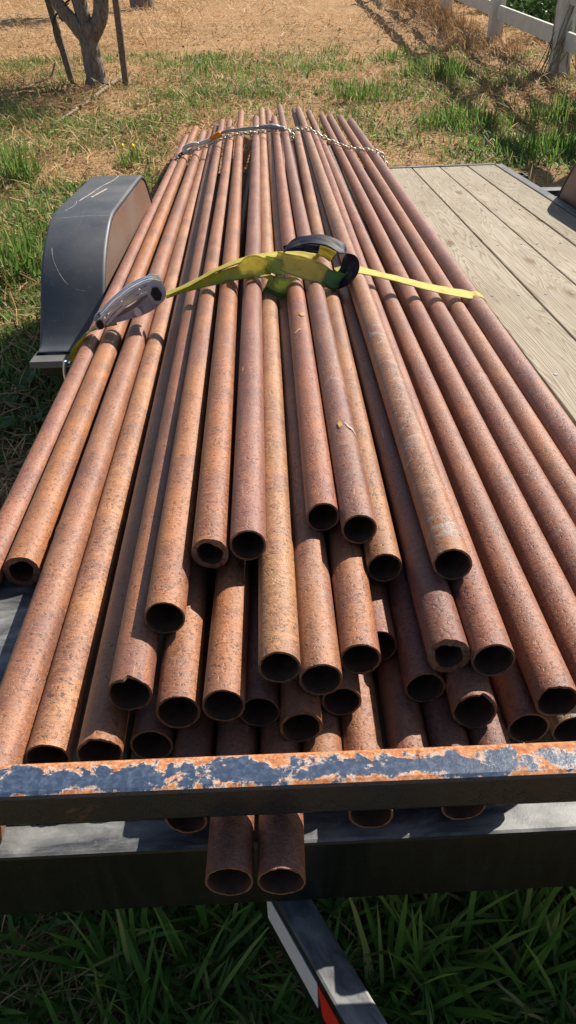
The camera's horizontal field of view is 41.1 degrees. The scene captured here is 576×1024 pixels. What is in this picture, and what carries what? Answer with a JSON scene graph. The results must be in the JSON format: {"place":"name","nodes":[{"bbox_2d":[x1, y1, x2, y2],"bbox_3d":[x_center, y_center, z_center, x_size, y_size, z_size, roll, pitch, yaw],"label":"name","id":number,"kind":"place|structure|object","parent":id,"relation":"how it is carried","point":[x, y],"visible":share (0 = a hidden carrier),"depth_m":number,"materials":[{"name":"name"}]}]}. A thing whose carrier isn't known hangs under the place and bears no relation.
{"place":"outdoors","nodes":[
{"label":"outdoors","id":0,"kind":"place"},
{"bbox_2d":[0,0,575,1023],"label":"ground","id":1,"kind":"structure","parent":0,"point":[540,178],"depth_m":10.16,"materials":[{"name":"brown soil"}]},
{"bbox_2d":[0,412,46,444],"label":"broadleaf weed","id":2,"kind":"object","parent":1,"relation":"on","point":[35,417],"visible":0.34,"depth_m":3.05,"materials":[{"name":"green plant"}]},
{"bbox_2d":[0,209,47,285],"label":"grass tuft","id":3,"kind":"object","parent":1,"relation":"on","point":[28,254],"visible":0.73,"depth_m":4.51,"materials":[{"name":"green plant"}]},
{"bbox_2d":[0,384,49,429],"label":"broadleaf weed","id":4,"kind":"object","parent":1,"relation":"on","point":[15,398],"visible":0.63,"depth_m":3.23,"materials":[{"name":"green plant"}]},
{"bbox_2d":[0,132,50,183],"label":"grass tuft","id":5,"kind":"object","parent":1,"relation":"on","point":[22,165],"visible":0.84,"depth_m":6.15,"materials":[{"name":"green plant"}]},
{"bbox_2d":[13,356,58,391],"bbox_3d":[-1.103,-0.620,3.444,0.253,0.108,0.225,-11,38,-11],"label":"broadleaf weed","id":6,"kind":"object","parent":1,"relation":"on","point":[27,373],"visible":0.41,"depth_m":3.37,"materials":[{"name":"green plant"}]},
{"bbox_2d":[22,63,55,90],"bbox_3d":[-3.144,-5.551,9.797,0.123,0.208,0.696,16,41,22],"label":"fallen branch","id":7,"kind":"object","parent":1,"relation":"on","point":[51,74],"visible":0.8,"depth_m":9.90,"materials":[{"name":"brown wood"}]},
{"bbox_2d":[45,0,74,83],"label":"tree stake","id":8,"kind":"object","parent":1,"relation":"on","point":[61,45],"visible":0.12,"depth_m":9.87,"materials":[{"name":"brown wood"}]},
{"bbox_2d":[50,0,108,88],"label":"tree","id":9,"kind":"object","parent":1,"relation":"on","point":[87,29],"visible":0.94,"depth_m":9.59,"materials":[{"name":"brown plant"}]},
{"bbox_2d":[52,0,69,51],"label":"tree tie","id":10,"kind":"object","parent":9,"relation":"attached to","point":[66,3],"visible":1,"depth_m":9.65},
{"bbox_2d":[51,75,121,125],"bbox_3d":[-2.296,-4.898,9.059,0.062,0.049,3.110,1,38,4],"label":"fallen branch","id":11,"kind":"object","parent":1,"relation":"on","point":[114,81],"visible":0.68,"depth_m":8.99,"materials":[{"name":"brown wood"}]},
{"bbox_2d":[112,0,129,88],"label":"tree stake","id":12,"kind":"object","parent":1,"relation":"on","point":[120,38],"visible":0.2,"depth_m":9.47,"materials":[{"name":"brown wood"}]},
{"bbox_2d":[109,143,151,169],"bbox_3d":[-1.362,-3.057,6.563,0.368,0.211,0.359,17,42,23],"label":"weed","id":13,"kind":"object","parent":1,"relation":"on","point":[125,160],"visible":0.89,"depth_m":6.56,"materials":[{"name":"green plant"}]},
{"bbox_2d":[129,0,154,9],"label":"tree","id":14,"kind":"object","parent":1,"relation":"on","point":[141,3],"visible":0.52,"depth_m":18.65,"materials":[{"name":"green plant"}]},
{"bbox_2d":[0,902,291,1023],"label":"grass tuft","id":15,"kind":"object","parent":1,"relation":"on","point":[126,935],"visible":0.67,"depth_m":1.44,"materials":[{"name":"green plant"}]},
{"bbox_2d":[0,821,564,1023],"bbox_3d":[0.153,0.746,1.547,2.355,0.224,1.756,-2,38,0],"label":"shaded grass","id":16,"kind":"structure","parent":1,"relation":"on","point":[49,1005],"depth_m":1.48,"materials":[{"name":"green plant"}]},
{"bbox_2d":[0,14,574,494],"bbox_3d":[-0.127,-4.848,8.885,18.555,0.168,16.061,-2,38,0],"label":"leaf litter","id":17,"kind":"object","parent":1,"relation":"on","point":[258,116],"visible":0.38,"depth_m":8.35,"materials":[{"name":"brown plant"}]},
{"bbox_2d":[0,163,575,1023],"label":"flatbed trailer","id":18,"kind":"object","parent":1,"relation":"on","point":[504,233],"visible":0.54,"depth_m":0.94,"materials":[{"name":"black paint"}]},
{"bbox_2d":[0,134,188,583],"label":"rusty pipe","id":19,"kind":"object","parent":18,"relation":"on","point":[15,506],"visible":0.71,"depth_m":1.83,"materials":[{"name":"metal"}]},
{"bbox_2d":[3,126,198,585],"bbox_3d":[-0.650,-1.692,4.159,0.068,0.067,6.738,-3,32,-2],"label":"rusty pipe","id":20,"kind":"object","parent":18,"relation":"on","point":[25,559],"visible":0.83,"depth_m":1.69,"materials":[{"name":"metal"}]},
{"bbox_2d":[0,130,206,843],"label":"rusty pipe","id":21,"kind":"object","parent":18,"relation":"on","point":[24,679],"visible":0.88,"depth_m":1.33,"materials":[{"name":"metal"}]},
{"bbox_2d":[25,130,212,763],"bbox_3d":[-0.490,-1.495,3.847,0.060,0.059,6.796,-3,32,-2],"label":"rusty pipe","id":22,"kind":"object","parent":18,"relation":"on","point":[55,729],"visible":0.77,"depth_m":1.31,"materials":[{"name":"metal"}]},
{"bbox_2d":[76,124,217,761],"bbox_3d":[-0.436,-1.565,3.909,0.059,0.058,6.997,-3,32,-2],"label":"rusty pipe","id":23,"kind":"object","parent":18,"relation":"on","point":[103,730],"visible":0.62,"depth_m":1.21,"materials":[{"name":"metal"}]},
{"bbox_2d":[108,119,224,710],"bbox_3d":[-0.391,-1.605,3.876,0.059,0.060,6.889,-3,32,-2],"label":"rusty pipe","id":24,"kind":"object","parent":23,"relation":"on","point":[131,684],"visible":0.81,"depth_m":1.25,"materials":[{"name":"metal"}]},
{"bbox_2d":[130,153,250,758],"bbox_3d":[-0.211,-1.174,3.325,0.058,0.058,5.521,-2,32,0],"label":"rusty pipe","id":25,"kind":"object","parent":18,"relation":"on","point":[152,736],"visible":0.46,"depth_m":1.02,"materials":[{"name":"metal"}]},
{"bbox_2d":[156,119,232,727],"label":"rusty pipe","id":26,"kind":"object","parent":25,"relation":"on","point":[179,696],"visible":0.35,"depth_m":1.01,"materials":[{"name":"metal"}]},
{"bbox_2d":[144,126,234,633],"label":"rusty pipe","id":27,"kind":"object","parent":26,"relation":"on","point":[166,607],"visible":0.93,"depth_m":1.35,"materials":[{"name":"metal"}]},
{"bbox_2d":[191,110,243,567],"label":"rusty pipe","id":28,"kind":"object","parent":26,"relation":"on","point":[210,545],"visible":0.96,"depth_m":1.45,"materials":[{"name":"metal"}]},
{"bbox_2d":[172,126,387,165],"bbox_3d":[-0.075,-2.422,5.211,1.501,0.318,0.302,-2,32,0],"label":"load chain","id":29,"kind":"object","parent":28,"relation":"attached to","point":[277,130],"visible":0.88,"depth_m":5.19,"materials":[{"name":"silver metal"}]},
{"bbox_2d":[182,124,284,154],"bbox_3d":[-0.376,-2.547,5.247,0.714,0.178,0.048,-1,38,2],"label":"lever binder","id":30,"kind":"object","parent":29,"relation":"attached to","point":[214,136],"visible":1,"depth_m":5.21,"materials":[{"name":"grey metal"}]},
{"bbox_2d":[165,243,245,832],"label":"rusty pipe","id":31,"kind":"object","parent":18,"relation":"on","point":[196,738],"visible":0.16,"depth_m":0.99,"materials":[{"name":"metal"}]},
{"bbox_2d":[205,717,256,895],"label":"rusty pipe","id":32,"kind":"object","parent":18,"relation":"on","point":[230,861],"visible":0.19,"depth_m":0.86,"materials":[{"name":"metal"}]},
{"bbox_2d":[202,149,268,720],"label":"rusty pipe","id":33,"kind":"object","parent":32,"relation":"on","point":[224,693],"visible":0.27,"depth_m":1.02,"materials":[{"name":"metal"}]},
{"bbox_2d":[258,107,300,682],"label":"rusty pipe","id":34,"kind":"object","parent":33,"relation":"on","point":[279,660],"visible":0.77,"depth_m":1.19,"materials":[{"name":"metal"}]},
{"bbox_2d":[230,115,265,559],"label":"rusty pipe","id":35,"kind":"object","parent":34,"relation":"on","point":[248,529],"visible":0.9,"depth_m":1.44,"materials":[{"name":"metal"}]},
{"bbox_2d":[257,715,305,894],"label":"rusty pipe","id":36,"kind":"object","parent":18,"relation":"on","point":[281,859],"visible":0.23,"depth_m":0.85,"materials":[{"name":"metal"}]},
{"bbox_2d":[240,180,279,726],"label":"rusty pipe","id":37,"kind":"object","parent":36,"relation":"on","point":[262,701],"visible":0.23,"depth_m":1.01,"materials":[{"name":"metal"}]},
{"bbox_2d":[302,695,342,752],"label":"rusty pipe","id":38,"kind":"object","parent":18,"relation":"on","point":[328,738],"visible":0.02,"depth_m":0.97,"materials":[{"name":"metal"}]},
{"bbox_2d":[280,140,322,742],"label":"rusty pipe","id":39,"kind":"object","parent":38,"relation":"on","point":[300,715],"visible":0.27,"depth_m":0.97,"materials":[{"name":"metal"}]},
{"bbox_2d":[266,109,342,694],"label":"rusty pipe","id":40,"kind":"object","parent":39,"relation":"on","point":[320,672],"visible":0.74,"depth_m":1.12,"materials":[{"name":"metal"}]},
{"bbox_2d":[271,115,338,530],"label":"rusty pipe","id":41,"kind":"object","parent":40,"relation":"on","point":[321,508],"visible":0.93,"depth_m":1.50,"materials":[{"name":"metal"}]},
{"bbox_2d":[340,672,392,827],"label":"rusty pipe","id":42,"kind":"object","parent":18,"relation":"on","point":[360,728],"visible":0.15,"depth_m":0.98,"materials":[{"name":"metal"}]},
{"bbox_2d":[286,172,361,715],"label":"rusty pipe","id":43,"kind":"object","parent":42,"relation":"on","point":[344,698],"visible":0.23,"depth_m":1.01,"materials":[{"name":"metal"}]},
{"bbox_2d":[289,134,380,673],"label":"rusty pipe","id":44,"kind":"object","parent":43,"relation":"on","point":[359,647],"visible":0.44,"depth_m":1.05,"materials":[{"name":"metal"}]},
{"bbox_2d":[277,104,376,543],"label":"rusty pipe","id":45,"kind":"object","parent":44,"relation":"on","point":[357,518],"visible":0.89,"depth_m":1.45,"materials":[{"name":"metal"}]},
{"bbox_2d":[63,234,486,379],"bbox_3d":[-0.011,-0.614,2.280,1.346,0.396,0.195,-7,38,-7],"label":"ratchet strap","id":46,"kind":"object","parent":45,"relation":"attached to","point":[297,257],"visible":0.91,"depth_m":2.21,"materials":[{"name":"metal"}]},
{"bbox_2d":[376,649,428,748],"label":"rusty pipe","id":47,"kind":"object","parent":18,"relation":"on","point":[404,725],"visible":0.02,"depth_m":1.00,"materials":[{"name":"metal"}]},
{"bbox_2d":[367,572,396,660],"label":"rusty pipe","id":48,"kind":"object","parent":47,"relation":"on","point":[384,625],"visible":0.11,"depth_m":1.10,"materials":[{"name":"metal"}]},
{"bbox_2d":[319,113,575,685],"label":"rusty pipe","id":49,"kind":"object","parent":18,"relation":"on","point":[552,591],"visible":0.86,"depth_m":1.48,"materials":[{"name":"metal"}]},
{"bbox_2d":[326,114,575,596],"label":"rusty pipe","id":50,"kind":"object","parent":18,"relation":"on","point":[555,523],"visible":0.75,"depth_m":1.72,"materials":[{"name":"metal"}]},
{"bbox_2d":[328,146,575,741],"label":"rusty pipe","id":51,"kind":"object","parent":18,"relation":"on","point":[562,728],"visible":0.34,"depth_m":1.03,"materials":[{"name":"metal"}]},
{"bbox_2d":[420,689,485,819],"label":"rusty pipe","id":52,"kind":"object","parent":18,"relation":"on","point":[443,728],"visible":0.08,"depth_m":0.97,"materials":[{"name":"metal"}]},
{"bbox_2d":[372,438,445,701],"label":"rusty pipe","id":53,"kind":"object","parent":52,"relation":"on","point":[423,681],"visible":0.21,"depth_m":1.05,"materials":[{"name":"metal"}]},
{"bbox_2d":[291,107,470,671],"bbox_3d":[0.132,-1.822,4.147,0.056,0.056,7.510,-2,32,0],"label":"rusty pipe","id":54,"kind":"object","parent":53,"relation":"on","point":[447,648],"visible":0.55,"depth_m":1.20,"materials":[{"name":"metal"}]},
{"bbox_2d":[293,127,401,581],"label":"rusty pipe","id":55,"kind":"object","parent":54,"relation":"on","point":[383,561],"visible":0.73,"depth_m":1.46,"materials":[{"name":"metal"}]},
{"bbox_2d":[295,106,471,579],"bbox_3d":[0.160,-1.759,3.958,0.057,0.056,6.858,-2,32,0],"label":"rusty pipe","id":56,"kind":"object","parent":54,"relation":"on","point":[449,555],"visible":0.96,"depth_m":1.38,"materials":[{"name":"metal"}]},
{"bbox_2d":[337,115,575,525],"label":"rusty pipe","id":57,"kind":"object","parent":18,"relation":"on","point":[554,465],"visible":0.85,"depth_m":1.97,"materials":[{"name":"metal"}]},
{"bbox_2d":[347,118,575,475],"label":"rusty pipe","id":58,"kind":"object","parent":18,"relation":"on","point":[554,418],"visible":0.81,"depth_m":2.15,"materials":[{"name":"metal"}]},
{"bbox_2d":[465,677,510,745],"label":"rusty pipe","id":59,"kind":"object","parent":18,"relation":"on","point":[494,732],"depth_m":0.97,"materials":[{"name":"metal"}]},
{"bbox_2d":[442,659,496,728],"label":"rusty pipe","id":60,"kind":"object","parent":59,"relation":"on","point":[471,700],"visible":0.27,"depth_m":0.98,"materials":[{"name":"metal"}]},
{"bbox_2d":[311,132,515,676],"bbox_3d":[0.225,-1.279,3.287,0.058,0.057,5.485,-2,32,0],"label":"rusty pipe","id":61,"kind":"object","parent":60,"relation":"on","point":[489,644],"visible":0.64,"depth_m":1.06,"materials":[{"name":"metal"}]},
{"bbox_2d":[489,655,549,742],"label":"rusty pipe","id":62,"kind":"object","parent":18,"relation":"on","point":[525,721],"visible":0.23,"depth_m":1.00,"materials":[{"name":"metal"}]},
{"bbox_2d":[306,109,575,715],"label":"rusty pipe","id":63,"kind":"object","parent":62,"relation":"on","point":[548,679],"visible":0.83,"depth_m":1.26,"materials":[{"name":"metal"}]},
{"bbox_2d":[0,0,575,507],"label":"dry straw","id":64,"kind":"object","parent":1,"relation":"on","point":[158,30],"visible":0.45,"depth_m":8.94,"materials":[{"name":"beige plant"}]},
{"bbox_2d":[0,39,575,473],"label":"green grass","id":65,"kind":"structure","parent":1,"relation":"on","point":[33,299],"depth_m":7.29,"materials":[{"name":"green plant"}]},
{"bbox_2d":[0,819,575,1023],"bbox_3d":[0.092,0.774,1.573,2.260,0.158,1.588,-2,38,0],"label":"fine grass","id":66,"kind":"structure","parent":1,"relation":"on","point":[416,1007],"depth_m":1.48,"materials":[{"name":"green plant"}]},
{"bbox_2d":[0,820,575,1023],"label":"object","id":67,"kind":"object","parent":1,"relation":"on","point":[144,955],"visible":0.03,"depth_m":1.49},
{"bbox_2d":[104,819,575,1023],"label":"broad bladed grass","id":68,"kind":"structure","parent":1,"relation":"on","point":[521,1010],"depth_m":1.44,"materials":[{"name":"green plant"}]},
{"bbox_2d":[328,73,384,104],"bbox_3d":[0.738,-4.734,8.559,0.674,0.261,0.687,-10,38,-10],"label":"grass tuft","id":69,"kind":"object","parent":1,"relation":"on","point":[353,90],"visible":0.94,"depth_m":8.51,"materials":[{"name":"green plant"}]},
{"bbox_2d":[372,43,409,61],"bbox_3d":[1.468,-6.522,10.885,0.590,0.233,0.647,-9,38,-9],"label":"grass tuft","id":70,"kind":"object","parent":1,"relation":"on","point":[389,55],"visible":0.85,"depth_m":10.90,"materials":[{"name":"green plant"}]},
{"bbox_2d":[402,49,479,81],"bbox_3d":[1.898,-5.692,9.723,1.007,0.342,1.021,-2,38,0],"label":"grass tuft","id":71,"kind":"object","parent":1,"relation":"on","point":[452,64],"visible":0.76,"depth_m":9.65,"materials":[{"name":"green plant"}]},
{"bbox_2d":[347,890,557,1023],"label":"grass tuft","id":72,"kind":"object","parent":1,"relation":"on","point":[426,955],"visible":0.75,"depth_m":1.40,"materials":[{"name":"green plant"}]},
{"bbox_2d":[421,90,501,133],"bbox_3d":[1.654,-3.809,7.304,0.784,0.297,0.790,-21,41,-23],"label":"grass tuft","id":73,"kind":"object","parent":1,"relation":"on","point":[452,110],"visible":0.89,"depth_m":7.32,"materials":[{"name":"green plant"}]},
{"bbox_2d":[388,0,535,59],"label":"tall dry grass","id":74,"kind":"structure","parent":1,"relation":"on","point":[439,14],"depth_m":13.16,"materials":[{"name":"plant"}]},
{"bbox_2d":[440,0,575,78],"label":"rail fence","id":75,"kind":"object","parent":1,"relation":"on","point":[499,12],"visible":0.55,"depth_m":10.08,"materials":[{"name":"white paint"}]},
{"bbox_2d":[534,0,575,79],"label":"dry vine","id":76,"kind":"object","parent":75,"relation":"attached to","point":[558,53],"visible":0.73,"depth_m":9.18,"materials":[{"name":"brown plant"}]},
{"bbox_2d":[456,0,574,32],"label":"hedge","id":77,"kind":"object","parent":1,"relation":"on","point":[544,10],"visible":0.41,"depth_m":12.31,"materials":[{"name":"green plant"}]},
{"bbox_2d":[473,886,575,1008],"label":"grass tuft","id":78,"kind":"object","parent":1,"relation":"on","point":[548,929],"visible":0.69,"depth_m":1.43,"materials":[{"name":"green plant"}]},
{"bbox_2d":[514,119,575,160],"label":"grass tuft","id":79,"kind":"object","parent":1,"relation":"on","point":[545,141],"visible":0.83,"depth_m":6.35,"materials":[{"name":"green plant"}]},
{"bbox_2d":[523,86,575,128],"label":"grass tuft","id":80,"kind":"object","parent":1,"relation":"on","point":[554,112],"visible":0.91,"depth_m":7.30,"materials":[{"name":"green plant"}]}
]}

